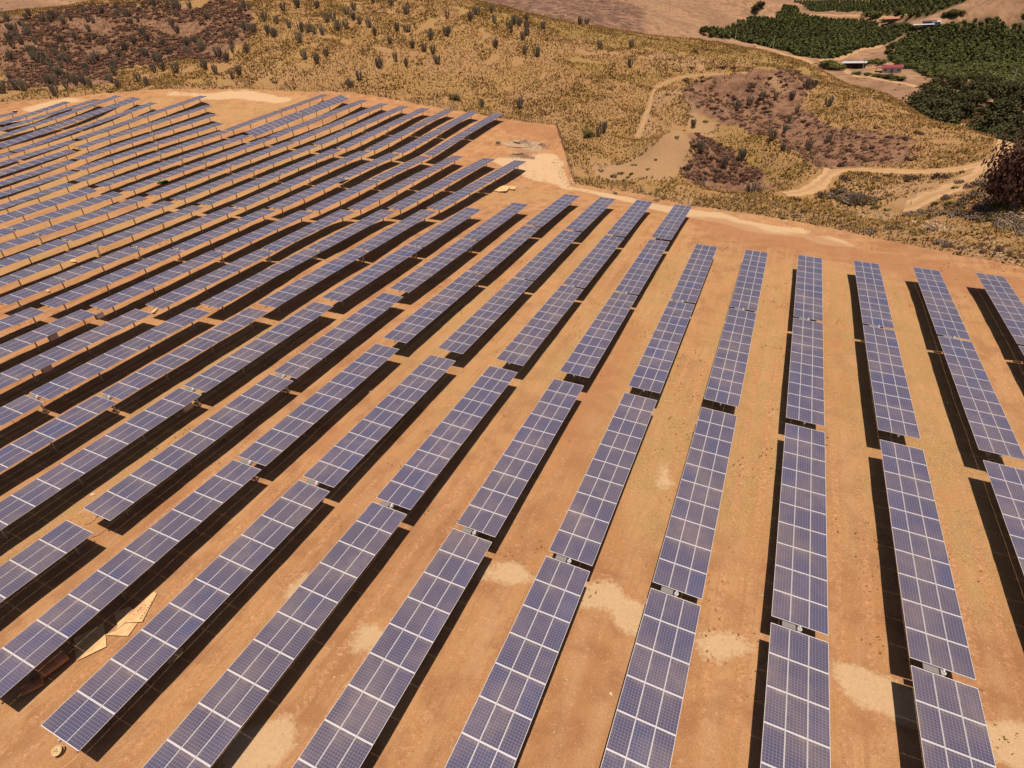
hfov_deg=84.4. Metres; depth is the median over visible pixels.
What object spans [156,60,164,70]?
columnar cactus
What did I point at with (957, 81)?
evergreen tree
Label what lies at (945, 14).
valley tree
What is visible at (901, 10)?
valley tree
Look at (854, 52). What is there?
dirt road
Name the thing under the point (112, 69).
columnar cactus
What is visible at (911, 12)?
valley tree
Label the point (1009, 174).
burgundy tree
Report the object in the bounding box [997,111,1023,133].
evergreen tree
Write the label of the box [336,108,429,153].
solar tracker
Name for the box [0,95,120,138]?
solar tracker
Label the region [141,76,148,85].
columnar cactus
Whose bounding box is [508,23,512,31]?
columnar cactus
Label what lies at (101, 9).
columnar cactus
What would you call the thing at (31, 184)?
solar tracker
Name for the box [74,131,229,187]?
solar tracker
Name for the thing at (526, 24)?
columnar cactus
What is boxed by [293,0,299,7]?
columnar cactus
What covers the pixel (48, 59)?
columnar cactus
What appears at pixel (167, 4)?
columnar cactus
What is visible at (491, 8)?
columnar cactus
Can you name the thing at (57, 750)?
cable reel
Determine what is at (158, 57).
columnar cactus
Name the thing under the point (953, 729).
solar tracker
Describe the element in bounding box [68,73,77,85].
columnar cactus
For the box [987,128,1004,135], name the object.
evergreen tree
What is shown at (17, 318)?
solar tracker
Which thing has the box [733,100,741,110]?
columnar cactus
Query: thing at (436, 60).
columnar cactus
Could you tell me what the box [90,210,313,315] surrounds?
solar tracker
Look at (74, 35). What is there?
columnar cactus
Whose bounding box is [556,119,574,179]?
wire fence
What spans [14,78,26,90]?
columnar cactus
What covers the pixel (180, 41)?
scrub
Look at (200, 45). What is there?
columnar cactus
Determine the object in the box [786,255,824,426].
solar tracker
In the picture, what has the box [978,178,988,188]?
grey shrub
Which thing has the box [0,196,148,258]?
solar tracker
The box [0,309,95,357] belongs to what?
solar tracker
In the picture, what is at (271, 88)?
wire fence
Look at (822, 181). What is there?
dirt road
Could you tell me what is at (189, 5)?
columnar cactus
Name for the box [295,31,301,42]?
columnar cactus
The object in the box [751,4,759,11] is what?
valley tree
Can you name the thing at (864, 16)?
dirt road
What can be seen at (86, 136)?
solar tracker
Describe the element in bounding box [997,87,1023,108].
evergreen tree
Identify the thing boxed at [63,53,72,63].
columnar cactus
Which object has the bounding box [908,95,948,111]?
evergreen tree
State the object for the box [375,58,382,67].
columnar cactus
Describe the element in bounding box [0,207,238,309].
solar tracker
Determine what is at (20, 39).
columnar cactus
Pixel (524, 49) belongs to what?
columnar cactus
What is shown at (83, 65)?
columnar cactus
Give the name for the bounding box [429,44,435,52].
columnar cactus
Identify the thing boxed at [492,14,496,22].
columnar cactus
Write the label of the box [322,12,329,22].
columnar cactus
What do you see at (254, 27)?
columnar cactus
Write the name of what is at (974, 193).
grey shrub
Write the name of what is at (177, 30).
columnar cactus
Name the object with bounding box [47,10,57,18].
columnar cactus
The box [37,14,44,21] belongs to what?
columnar cactus
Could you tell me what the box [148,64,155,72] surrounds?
columnar cactus
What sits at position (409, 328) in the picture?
solar tracker
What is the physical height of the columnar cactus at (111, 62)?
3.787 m
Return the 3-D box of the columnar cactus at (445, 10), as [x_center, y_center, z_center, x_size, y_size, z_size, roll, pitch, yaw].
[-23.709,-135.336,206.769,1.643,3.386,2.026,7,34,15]
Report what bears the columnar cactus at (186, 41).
on the ground at (868, 726)
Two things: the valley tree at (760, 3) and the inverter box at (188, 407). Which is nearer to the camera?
the inverter box at (188, 407)
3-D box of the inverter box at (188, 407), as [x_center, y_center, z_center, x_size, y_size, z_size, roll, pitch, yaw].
[-31.388,2.243,54.489,0.470,0.740,1.060,12,36,21]
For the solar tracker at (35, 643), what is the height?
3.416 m
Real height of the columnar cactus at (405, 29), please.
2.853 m
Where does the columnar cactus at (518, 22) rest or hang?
on the ground at (868, 726)
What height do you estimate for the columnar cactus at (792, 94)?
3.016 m
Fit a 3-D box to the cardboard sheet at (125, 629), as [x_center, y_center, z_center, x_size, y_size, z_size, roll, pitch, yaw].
[-25.194,15.802,36.428,1.592,0.012,0.934,0,33,5]
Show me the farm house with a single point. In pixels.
(891, 68)
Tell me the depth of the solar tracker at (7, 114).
157.41 m
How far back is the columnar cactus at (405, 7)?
208.03 m
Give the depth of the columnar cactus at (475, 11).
211.76 m
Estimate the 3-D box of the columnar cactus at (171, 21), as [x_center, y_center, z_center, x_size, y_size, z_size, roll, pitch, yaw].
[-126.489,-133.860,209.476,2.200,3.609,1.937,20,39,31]
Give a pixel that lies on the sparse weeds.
(493, 339)
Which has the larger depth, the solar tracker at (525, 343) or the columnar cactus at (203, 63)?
the columnar cactus at (203, 63)
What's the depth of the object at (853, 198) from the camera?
114.62 m
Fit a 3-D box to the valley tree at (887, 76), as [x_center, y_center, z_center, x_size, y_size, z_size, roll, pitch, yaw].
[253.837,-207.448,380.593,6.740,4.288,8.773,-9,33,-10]
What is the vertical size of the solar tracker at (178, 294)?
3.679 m
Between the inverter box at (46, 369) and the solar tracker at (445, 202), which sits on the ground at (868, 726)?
the solar tracker at (445, 202)
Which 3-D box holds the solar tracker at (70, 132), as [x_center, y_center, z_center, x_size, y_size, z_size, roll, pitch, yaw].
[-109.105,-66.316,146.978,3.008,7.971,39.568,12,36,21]
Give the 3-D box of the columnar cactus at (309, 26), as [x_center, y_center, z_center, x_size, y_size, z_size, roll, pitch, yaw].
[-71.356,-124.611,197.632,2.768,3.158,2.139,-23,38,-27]
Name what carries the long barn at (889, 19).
on the ground at (868, 726)
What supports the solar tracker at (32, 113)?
on the ground at (868, 726)
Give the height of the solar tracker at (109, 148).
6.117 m
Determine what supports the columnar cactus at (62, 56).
on the ground at (868, 726)
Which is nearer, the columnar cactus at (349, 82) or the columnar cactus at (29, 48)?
the columnar cactus at (349, 82)
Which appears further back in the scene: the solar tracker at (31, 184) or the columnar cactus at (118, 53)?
the columnar cactus at (118, 53)
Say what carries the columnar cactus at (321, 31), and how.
on the ground at (868, 726)
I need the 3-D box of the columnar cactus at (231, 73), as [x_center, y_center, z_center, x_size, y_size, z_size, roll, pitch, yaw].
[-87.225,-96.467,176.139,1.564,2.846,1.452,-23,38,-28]
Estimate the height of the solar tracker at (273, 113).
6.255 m
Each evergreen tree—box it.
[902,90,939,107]
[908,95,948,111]
[913,106,937,119]
[918,76,954,91]
[919,83,958,97]
[919,96,963,114]
[924,105,964,124]
[945,89,965,102]
[946,73,967,89]
[951,91,975,104]
[958,79,991,93]
[958,101,981,118]
[962,112,1017,132]
[965,73,1006,89]
[965,88,990,106]
[978,96,1023,120]
[980,123,1023,139]
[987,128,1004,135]
[988,80,1023,99]
[995,134,1015,141]
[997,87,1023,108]
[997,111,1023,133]
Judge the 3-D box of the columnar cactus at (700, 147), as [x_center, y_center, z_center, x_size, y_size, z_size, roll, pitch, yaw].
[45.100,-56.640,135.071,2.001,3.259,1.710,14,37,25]
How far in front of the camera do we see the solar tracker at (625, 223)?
94.36 m
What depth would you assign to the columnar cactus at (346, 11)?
207.81 m
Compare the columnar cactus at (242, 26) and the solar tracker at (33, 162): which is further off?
the columnar cactus at (242, 26)
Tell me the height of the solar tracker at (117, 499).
3.592 m
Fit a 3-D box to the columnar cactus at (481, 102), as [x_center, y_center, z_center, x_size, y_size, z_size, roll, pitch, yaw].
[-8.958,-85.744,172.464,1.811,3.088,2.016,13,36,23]
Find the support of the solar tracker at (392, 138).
on the ground at (868, 726)
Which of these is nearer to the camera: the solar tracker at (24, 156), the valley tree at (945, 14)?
the solar tracker at (24, 156)
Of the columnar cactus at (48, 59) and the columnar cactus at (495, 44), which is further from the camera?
the columnar cactus at (495, 44)
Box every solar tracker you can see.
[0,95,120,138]
[0,97,139,152]
[0,99,99,135]
[0,101,70,130]
[0,112,16,117]
[0,140,77,169]
[0,149,75,181]
[0,152,14,158]
[0,160,74,188]
[0,171,76,200]
[0,183,74,212]
[0,187,97,223]
[0,192,122,237]
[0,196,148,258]
[0,201,173,267]
[0,205,203,288]
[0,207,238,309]
[0,302,333,539]
[0,307,44,330]
[0,307,209,426]
[0,308,267,472]
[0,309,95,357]
[0,309,151,388]
[0,343,398,697]
[0,520,93,602]
[12,102,156,153]
[40,209,274,313]
[41,354,455,751]
[74,122,224,173]
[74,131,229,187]
[75,114,215,162]
[76,96,206,141]
[76,105,211,152]
[83,292,402,520]
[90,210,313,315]
[96,135,249,191]
[120,138,271,196]
[142,365,517,767]
[145,209,353,314]
[146,141,295,200]
[171,145,316,206]
[198,149,340,211]
[200,209,393,313]
[224,94,327,136]
[231,151,369,214]
[246,95,348,139]
[257,209,435,313]
[267,100,367,143]
[268,153,399,215]
[290,103,386,147]
[292,379,583,767]
[306,156,429,218]
[312,106,408,150]
[321,207,481,307]
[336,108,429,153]
[348,156,463,217]
[364,109,452,157]
[383,225,539,348]
[387,158,494,217]
[389,202,527,299]
[393,111,477,159]
[424,113,503,161]
[427,160,526,217]
[438,230,580,358]
[445,393,656,767]
[496,235,623,371]
[526,194,578,235]
[560,239,668,382]
[565,197,614,240]
[601,407,736,767]
[607,200,652,236]
[629,244,716,397]
[651,204,691,240]
[704,249,767,410]
[760,423,830,767]
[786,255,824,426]
[854,260,920,441]
[880,440,995,767]
[913,267,1023,460]
[975,272,1023,354]
[983,460,1023,574]
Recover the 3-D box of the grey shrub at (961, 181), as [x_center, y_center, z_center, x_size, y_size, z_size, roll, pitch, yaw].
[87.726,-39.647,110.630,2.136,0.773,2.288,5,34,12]
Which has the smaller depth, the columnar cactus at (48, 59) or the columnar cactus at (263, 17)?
the columnar cactus at (48, 59)
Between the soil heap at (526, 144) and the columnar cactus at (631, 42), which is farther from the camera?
the columnar cactus at (631, 42)
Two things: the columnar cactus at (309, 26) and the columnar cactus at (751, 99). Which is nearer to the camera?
the columnar cactus at (751, 99)
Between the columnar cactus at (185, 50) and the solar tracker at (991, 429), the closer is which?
the solar tracker at (991, 429)
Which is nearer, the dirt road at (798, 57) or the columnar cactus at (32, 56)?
the columnar cactus at (32, 56)
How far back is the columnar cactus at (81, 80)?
174.80 m
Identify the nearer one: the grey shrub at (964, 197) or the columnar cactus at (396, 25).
the grey shrub at (964, 197)
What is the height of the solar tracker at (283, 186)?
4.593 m
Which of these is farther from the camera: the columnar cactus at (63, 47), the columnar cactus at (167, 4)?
the columnar cactus at (167, 4)
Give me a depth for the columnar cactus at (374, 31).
196.53 m
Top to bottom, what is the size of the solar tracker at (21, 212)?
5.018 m
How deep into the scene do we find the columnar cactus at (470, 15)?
206.28 m
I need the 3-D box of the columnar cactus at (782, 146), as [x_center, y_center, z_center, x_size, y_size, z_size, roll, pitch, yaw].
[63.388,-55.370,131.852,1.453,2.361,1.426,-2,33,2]
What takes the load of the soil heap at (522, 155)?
on the ground at (868, 726)
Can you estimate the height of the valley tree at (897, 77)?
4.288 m
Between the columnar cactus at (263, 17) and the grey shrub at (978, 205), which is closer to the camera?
the grey shrub at (978, 205)
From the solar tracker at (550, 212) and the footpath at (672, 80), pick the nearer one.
the solar tracker at (550, 212)
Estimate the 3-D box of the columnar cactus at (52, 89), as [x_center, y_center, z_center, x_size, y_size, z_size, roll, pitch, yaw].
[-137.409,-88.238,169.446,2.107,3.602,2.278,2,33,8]
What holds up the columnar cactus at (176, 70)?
on the ground at (868, 726)
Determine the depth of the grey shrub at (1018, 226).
85.44 m
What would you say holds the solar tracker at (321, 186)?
on the ground at (868, 726)
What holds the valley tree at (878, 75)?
on the ground at (868, 726)
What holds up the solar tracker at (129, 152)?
on the ground at (868, 726)
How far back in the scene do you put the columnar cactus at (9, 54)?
189.10 m
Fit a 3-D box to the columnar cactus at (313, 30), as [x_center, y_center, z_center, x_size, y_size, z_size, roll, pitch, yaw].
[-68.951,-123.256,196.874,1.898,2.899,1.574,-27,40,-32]
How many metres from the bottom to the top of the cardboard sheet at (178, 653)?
0.012 m
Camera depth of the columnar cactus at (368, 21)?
201.18 m
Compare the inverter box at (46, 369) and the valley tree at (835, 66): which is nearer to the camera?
the inverter box at (46, 369)
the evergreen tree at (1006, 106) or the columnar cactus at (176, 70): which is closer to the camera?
the columnar cactus at (176, 70)
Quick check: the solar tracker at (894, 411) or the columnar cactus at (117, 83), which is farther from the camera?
the columnar cactus at (117, 83)
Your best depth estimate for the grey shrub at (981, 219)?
90.81 m
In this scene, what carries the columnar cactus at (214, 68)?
on the ground at (868, 726)
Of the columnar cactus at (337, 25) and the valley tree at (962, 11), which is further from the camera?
the valley tree at (962, 11)
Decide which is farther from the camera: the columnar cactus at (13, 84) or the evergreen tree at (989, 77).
the evergreen tree at (989, 77)
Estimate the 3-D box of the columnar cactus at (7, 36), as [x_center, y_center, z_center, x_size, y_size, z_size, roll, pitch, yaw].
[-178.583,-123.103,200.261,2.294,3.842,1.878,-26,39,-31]
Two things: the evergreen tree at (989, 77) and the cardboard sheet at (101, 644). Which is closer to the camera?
the cardboard sheet at (101, 644)
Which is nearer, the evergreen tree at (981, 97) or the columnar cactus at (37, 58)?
the columnar cactus at (37, 58)
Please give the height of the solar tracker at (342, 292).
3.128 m
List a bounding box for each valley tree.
[698,25,709,33]
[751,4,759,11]
[756,0,765,6]
[818,59,837,67]
[825,62,845,69]
[868,10,886,17]
[870,73,883,77]
[875,59,886,64]
[881,73,892,78]
[889,75,907,80]
[893,21,908,26]
[897,7,908,12]
[906,23,922,28]
[907,10,916,14]
[941,12,951,16]
[947,8,959,15]
[957,9,967,14]
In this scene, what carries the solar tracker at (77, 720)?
on the ground at (868, 726)
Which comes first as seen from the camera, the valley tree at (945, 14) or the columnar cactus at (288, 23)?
the columnar cactus at (288, 23)
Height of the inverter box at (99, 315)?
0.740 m
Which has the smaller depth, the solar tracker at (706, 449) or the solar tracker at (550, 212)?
the solar tracker at (706, 449)
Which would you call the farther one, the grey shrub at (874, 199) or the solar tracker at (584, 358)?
the grey shrub at (874, 199)
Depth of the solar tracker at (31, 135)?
147.00 m
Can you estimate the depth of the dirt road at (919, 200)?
109.83 m
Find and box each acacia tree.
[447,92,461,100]
[583,128,595,137]
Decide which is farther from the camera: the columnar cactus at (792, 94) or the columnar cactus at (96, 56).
the columnar cactus at (96, 56)
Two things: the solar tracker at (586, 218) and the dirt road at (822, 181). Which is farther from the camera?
the dirt road at (822, 181)
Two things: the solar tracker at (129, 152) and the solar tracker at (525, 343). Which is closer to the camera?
the solar tracker at (525, 343)
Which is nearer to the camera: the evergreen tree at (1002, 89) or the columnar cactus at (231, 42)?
the columnar cactus at (231, 42)
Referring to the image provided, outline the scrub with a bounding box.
[0,0,1002,192]
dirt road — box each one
[755,46,817,63]
[782,157,998,195]
[809,14,906,18]
[818,45,883,61]
[841,69,918,87]
[900,161,998,213]
[961,124,1012,156]
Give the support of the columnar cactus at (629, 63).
on the ground at (868, 726)
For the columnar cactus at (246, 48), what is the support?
on the ground at (868, 726)
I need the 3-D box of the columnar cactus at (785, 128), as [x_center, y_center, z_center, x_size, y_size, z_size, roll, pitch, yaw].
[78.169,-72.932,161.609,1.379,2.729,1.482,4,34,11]
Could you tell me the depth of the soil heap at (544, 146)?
143.90 m
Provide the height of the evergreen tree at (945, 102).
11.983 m
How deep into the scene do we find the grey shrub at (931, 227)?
93.52 m
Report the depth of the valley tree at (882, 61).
465.38 m
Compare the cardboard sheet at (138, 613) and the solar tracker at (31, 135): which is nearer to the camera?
the cardboard sheet at (138, 613)
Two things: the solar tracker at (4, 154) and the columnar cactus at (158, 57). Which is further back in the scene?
the columnar cactus at (158, 57)
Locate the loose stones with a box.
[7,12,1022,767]
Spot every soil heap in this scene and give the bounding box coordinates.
[501,140,542,150]
[506,153,534,158]
[539,143,548,148]
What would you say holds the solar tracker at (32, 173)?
on the ground at (868, 726)
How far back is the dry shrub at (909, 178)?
117.04 m
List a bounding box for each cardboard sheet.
[74,624,105,659]
[78,637,106,659]
[106,623,136,635]
[114,607,132,625]
[115,592,156,629]
[166,647,183,664]
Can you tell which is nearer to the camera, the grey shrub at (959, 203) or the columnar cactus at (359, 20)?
the grey shrub at (959, 203)
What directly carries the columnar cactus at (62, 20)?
on the ground at (868, 726)
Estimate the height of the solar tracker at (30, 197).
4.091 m
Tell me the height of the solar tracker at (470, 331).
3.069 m
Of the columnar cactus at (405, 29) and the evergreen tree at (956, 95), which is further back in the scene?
the evergreen tree at (956, 95)
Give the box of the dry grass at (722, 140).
[0,0,1023,266]
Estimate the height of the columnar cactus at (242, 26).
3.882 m
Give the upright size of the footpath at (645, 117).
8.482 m
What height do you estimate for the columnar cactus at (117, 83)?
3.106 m
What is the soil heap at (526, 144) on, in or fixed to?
on the ground at (868, 726)
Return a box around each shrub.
[745,182,765,193]
[831,189,842,194]
[838,174,851,180]
[861,227,876,234]
[869,196,882,201]
[883,221,903,229]
[902,174,918,181]
[904,156,921,160]
[909,229,928,234]
[926,225,939,230]
[928,173,948,179]
[932,240,942,243]
[940,194,953,199]
[941,241,953,247]
[943,201,953,205]
[952,199,970,207]
[953,179,964,183]
[959,193,974,199]
[963,182,975,188]
[966,188,985,199]
[970,178,983,185]
[971,202,993,210]
[976,194,1005,203]
[976,216,990,222]
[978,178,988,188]
[1001,219,1014,225]
[1004,211,1023,220]
[1011,224,1022,230]
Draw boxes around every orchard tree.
[903,63,910,68]
[926,71,934,76]
[938,73,948,78]
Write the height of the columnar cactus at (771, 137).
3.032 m
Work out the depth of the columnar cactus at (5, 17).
213.65 m
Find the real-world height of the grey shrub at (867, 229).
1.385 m
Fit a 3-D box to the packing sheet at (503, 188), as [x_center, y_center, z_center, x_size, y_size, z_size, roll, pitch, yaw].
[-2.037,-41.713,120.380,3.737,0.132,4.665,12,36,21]
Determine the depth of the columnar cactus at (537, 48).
192.56 m
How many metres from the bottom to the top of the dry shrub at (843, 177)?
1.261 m
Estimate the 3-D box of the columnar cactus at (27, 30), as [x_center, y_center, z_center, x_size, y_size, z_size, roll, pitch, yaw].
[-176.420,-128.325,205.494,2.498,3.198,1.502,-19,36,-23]
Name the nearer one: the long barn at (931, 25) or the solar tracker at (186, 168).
the solar tracker at (186, 168)
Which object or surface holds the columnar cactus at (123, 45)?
on the ground at (868, 726)
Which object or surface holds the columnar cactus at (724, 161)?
on the ground at (868, 726)
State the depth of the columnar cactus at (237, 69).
177.59 m
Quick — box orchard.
[707,0,1023,64]
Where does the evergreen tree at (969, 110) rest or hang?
on the ground at (868, 726)
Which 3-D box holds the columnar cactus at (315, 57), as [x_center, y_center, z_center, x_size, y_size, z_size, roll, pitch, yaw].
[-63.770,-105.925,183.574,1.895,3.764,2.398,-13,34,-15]
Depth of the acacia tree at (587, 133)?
151.48 m
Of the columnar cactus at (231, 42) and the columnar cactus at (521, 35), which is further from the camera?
the columnar cactus at (521, 35)
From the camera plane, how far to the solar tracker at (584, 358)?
65.20 m
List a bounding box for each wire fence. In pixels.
[1,83,553,122]
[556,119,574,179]
[576,176,1023,266]
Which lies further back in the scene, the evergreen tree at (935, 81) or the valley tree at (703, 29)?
the valley tree at (703, 29)
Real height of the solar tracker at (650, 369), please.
3.116 m
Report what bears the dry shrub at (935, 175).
on the ground at (868, 726)
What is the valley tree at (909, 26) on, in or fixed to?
on the ground at (868, 726)
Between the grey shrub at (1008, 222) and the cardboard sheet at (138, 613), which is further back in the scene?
the grey shrub at (1008, 222)
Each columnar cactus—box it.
[0,82,5,93]
[1,13,9,20]
[3,31,12,41]
[4,22,12,30]
[5,48,14,59]
[7,39,14,48]
[9,79,18,89]
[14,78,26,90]
[15,35,23,44]
[23,26,30,34]
[24,7,30,15]
[24,44,34,55]
[28,51,39,60]
[33,53,43,62]
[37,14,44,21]
[41,73,51,83]
[43,55,52,64]
[45,62,54,70]
[46,83,57,95]
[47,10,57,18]
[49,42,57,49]
[49,74,57,84]
[50,47,57,54]
[51,65,60,75]
[53,65,60,75]
[55,34,63,41]
[58,15,66,24]
[59,42,67,50]
[59,53,67,61]
[60,79,67,87]
[62,71,70,81]
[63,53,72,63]
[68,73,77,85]
[70,31,77,39]
[77,74,86,84]
[80,62,87,69]
[82,12,89,21]
[84,23,90,31]
[84,77,92,87]
[87,55,95,63]
[89,50,100,60]
[98,6,104,12]
[106,74,112,82]
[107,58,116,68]
[109,65,114,73]
[113,79,120,87]
[115,48,121,57]
[120,41,128,49]
[122,8,130,16]
[127,34,135,43]
[133,72,140,81]
[137,26,144,35]
[139,47,145,55]
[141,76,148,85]
[142,32,149,41]
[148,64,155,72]
[153,53,161,61]
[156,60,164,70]
[163,0,169,7]
[167,17,174,26]
[169,62,178,72]
[173,0,180,9]
[173,24,179,32]
[182,45,188,53]
[183,38,189,45]
[185,0,191,8]
[196,40,206,50]
[199,58,206,69]
[211,65,216,72]
[212,47,221,56]
[222,52,228,59]
[228,39,234,46]
[228,70,234,78]
[234,66,241,74]
[239,19,247,29]
[243,42,249,52]
[248,23,256,32]
[260,12,266,20]
[263,24,269,33]
[268,27,276,36]
[273,15,278,23]
[279,2,284,10]
[285,19,290,27]
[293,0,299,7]
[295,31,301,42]
[296,22,303,31]
[299,49,306,58]
[303,23,311,31]
[311,26,316,34]
[313,0,319,7]
[313,52,318,63]
[319,25,324,34]
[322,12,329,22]
[323,47,327,55]
[329,12,335,20]
[333,19,340,30]
[342,18,347,27]
[343,6,348,14]
[345,77,352,86]
[350,2,355,10]
[355,70,361,79]
[357,16,361,24]
[365,18,370,27]
[371,26,376,35]
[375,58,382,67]
[392,52,396,61]
[393,22,398,30]
[402,5,408,14]
[403,24,410,31]
[403,57,408,66]
[410,40,414,47]
[420,42,426,51]
[427,28,433,39]
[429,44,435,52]
[433,55,439,63]
[443,25,450,35]
[444,9,449,17]
[467,10,473,20]
[473,5,479,14]
[478,98,483,107]
[489,4,493,11]
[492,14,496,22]
[492,38,497,47]
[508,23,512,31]
[515,17,521,25]
[516,96,522,108]
[520,31,525,39]
[522,45,527,53]
[524,20,529,28]
[533,46,539,56]
[578,16,582,23]
[596,127,601,135]
[597,39,601,48]
[599,120,606,132]
[628,39,634,46]
[628,59,632,67]
[691,118,696,126]
[697,140,705,153]
[721,155,728,167]
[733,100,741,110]
[738,148,747,159]
[747,96,754,104]
[760,91,765,99]
[768,128,777,140]
[774,91,778,99]
[780,142,786,150]
[783,124,788,132]
[787,114,793,121]
[789,90,795,99]
[804,78,812,88]
[805,139,813,150]
[825,96,833,106]
[826,133,832,141]
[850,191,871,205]
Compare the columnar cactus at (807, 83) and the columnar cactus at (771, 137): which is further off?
the columnar cactus at (807, 83)
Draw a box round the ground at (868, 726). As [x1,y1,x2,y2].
[0,0,1023,767]
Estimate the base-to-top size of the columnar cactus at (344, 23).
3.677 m
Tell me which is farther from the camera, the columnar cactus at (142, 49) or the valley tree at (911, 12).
the valley tree at (911, 12)
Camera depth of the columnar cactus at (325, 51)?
186.07 m
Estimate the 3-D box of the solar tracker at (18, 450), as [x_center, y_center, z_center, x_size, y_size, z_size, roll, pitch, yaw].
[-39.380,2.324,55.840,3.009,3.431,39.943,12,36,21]
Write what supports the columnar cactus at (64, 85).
on the ground at (868, 726)
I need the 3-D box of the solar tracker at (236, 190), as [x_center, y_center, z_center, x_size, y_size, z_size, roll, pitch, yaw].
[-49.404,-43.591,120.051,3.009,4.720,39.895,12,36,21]
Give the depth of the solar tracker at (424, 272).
84.13 m
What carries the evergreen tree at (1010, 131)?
on the ground at (868, 726)
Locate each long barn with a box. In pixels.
[883,17,901,22]
[912,23,933,29]
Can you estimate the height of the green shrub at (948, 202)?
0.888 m
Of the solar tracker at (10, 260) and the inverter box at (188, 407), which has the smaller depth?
the inverter box at (188, 407)
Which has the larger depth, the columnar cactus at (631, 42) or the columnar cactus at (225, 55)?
the columnar cactus at (631, 42)
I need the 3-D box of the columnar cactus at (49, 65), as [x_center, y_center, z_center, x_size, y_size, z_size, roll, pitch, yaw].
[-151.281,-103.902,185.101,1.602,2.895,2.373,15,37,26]
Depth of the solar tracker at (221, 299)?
82.16 m
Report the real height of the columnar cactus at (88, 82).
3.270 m
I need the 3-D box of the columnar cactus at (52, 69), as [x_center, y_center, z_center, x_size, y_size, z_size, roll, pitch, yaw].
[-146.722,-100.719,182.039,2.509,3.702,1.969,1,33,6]
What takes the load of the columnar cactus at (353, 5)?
on the ground at (868, 726)
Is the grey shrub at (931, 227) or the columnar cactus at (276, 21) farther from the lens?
the columnar cactus at (276, 21)
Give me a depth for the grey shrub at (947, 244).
86.69 m
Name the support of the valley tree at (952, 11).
on the ground at (868, 726)
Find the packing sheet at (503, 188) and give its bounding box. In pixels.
[493,185,510,191]
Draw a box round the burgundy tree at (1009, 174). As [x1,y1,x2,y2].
[975,128,1023,208]
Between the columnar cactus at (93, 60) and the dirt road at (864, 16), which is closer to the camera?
the columnar cactus at (93, 60)
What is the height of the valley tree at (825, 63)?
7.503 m
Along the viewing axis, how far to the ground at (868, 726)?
56.11 m
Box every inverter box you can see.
[40,364,52,373]
[47,333,58,340]
[94,311,104,319]
[181,402,193,412]
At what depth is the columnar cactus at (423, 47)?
190.02 m
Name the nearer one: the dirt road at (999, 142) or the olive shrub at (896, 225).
the olive shrub at (896, 225)
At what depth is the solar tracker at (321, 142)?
148.52 m
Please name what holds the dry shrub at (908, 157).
on the ground at (868, 726)
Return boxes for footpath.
[636,89,655,136]
[654,72,747,88]
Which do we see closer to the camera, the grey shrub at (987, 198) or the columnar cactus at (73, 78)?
the grey shrub at (987, 198)
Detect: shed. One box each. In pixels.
[842,61,867,68]
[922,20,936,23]
[932,20,941,25]
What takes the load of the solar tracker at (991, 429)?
on the ground at (868, 726)
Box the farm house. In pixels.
[876,65,903,72]
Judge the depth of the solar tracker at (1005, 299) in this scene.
64.26 m
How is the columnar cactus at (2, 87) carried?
on the ground at (868, 726)
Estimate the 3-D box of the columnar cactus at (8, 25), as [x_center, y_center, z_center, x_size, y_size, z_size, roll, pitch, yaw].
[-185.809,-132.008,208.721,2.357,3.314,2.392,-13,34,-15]
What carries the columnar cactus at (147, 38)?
on the ground at (868, 726)
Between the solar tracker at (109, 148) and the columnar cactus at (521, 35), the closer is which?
the solar tracker at (109, 148)
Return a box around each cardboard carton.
[21,677,44,695]
[35,649,69,678]
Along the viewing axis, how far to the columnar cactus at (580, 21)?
222.67 m
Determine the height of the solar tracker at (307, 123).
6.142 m
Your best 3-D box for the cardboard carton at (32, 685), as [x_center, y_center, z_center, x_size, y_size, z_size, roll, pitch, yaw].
[-28.311,17.851,33.349,1.022,0.352,0.660,-24,38,-29]
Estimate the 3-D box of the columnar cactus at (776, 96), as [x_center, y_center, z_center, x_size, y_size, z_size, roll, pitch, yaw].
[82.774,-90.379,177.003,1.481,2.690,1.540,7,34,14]
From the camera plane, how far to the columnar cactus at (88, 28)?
211.02 m
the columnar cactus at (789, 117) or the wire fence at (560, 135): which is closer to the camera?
the wire fence at (560, 135)
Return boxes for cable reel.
[51,745,64,756]
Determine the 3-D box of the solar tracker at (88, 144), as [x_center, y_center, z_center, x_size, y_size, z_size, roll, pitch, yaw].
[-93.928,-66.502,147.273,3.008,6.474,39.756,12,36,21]
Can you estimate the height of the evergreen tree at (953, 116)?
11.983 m
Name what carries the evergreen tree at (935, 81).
on the ground at (868, 726)
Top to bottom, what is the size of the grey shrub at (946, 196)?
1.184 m
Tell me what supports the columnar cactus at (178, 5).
on the ground at (868, 726)
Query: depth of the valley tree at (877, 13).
872.89 m
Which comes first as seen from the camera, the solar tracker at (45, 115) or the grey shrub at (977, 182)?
the grey shrub at (977, 182)
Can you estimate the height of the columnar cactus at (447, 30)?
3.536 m
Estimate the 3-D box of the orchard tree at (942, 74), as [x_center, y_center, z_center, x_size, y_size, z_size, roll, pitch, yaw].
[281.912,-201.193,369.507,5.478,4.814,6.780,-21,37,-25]
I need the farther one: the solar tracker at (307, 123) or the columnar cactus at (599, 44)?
the columnar cactus at (599, 44)
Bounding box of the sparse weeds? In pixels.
[1,89,1022,753]
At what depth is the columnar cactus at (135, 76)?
176.67 m

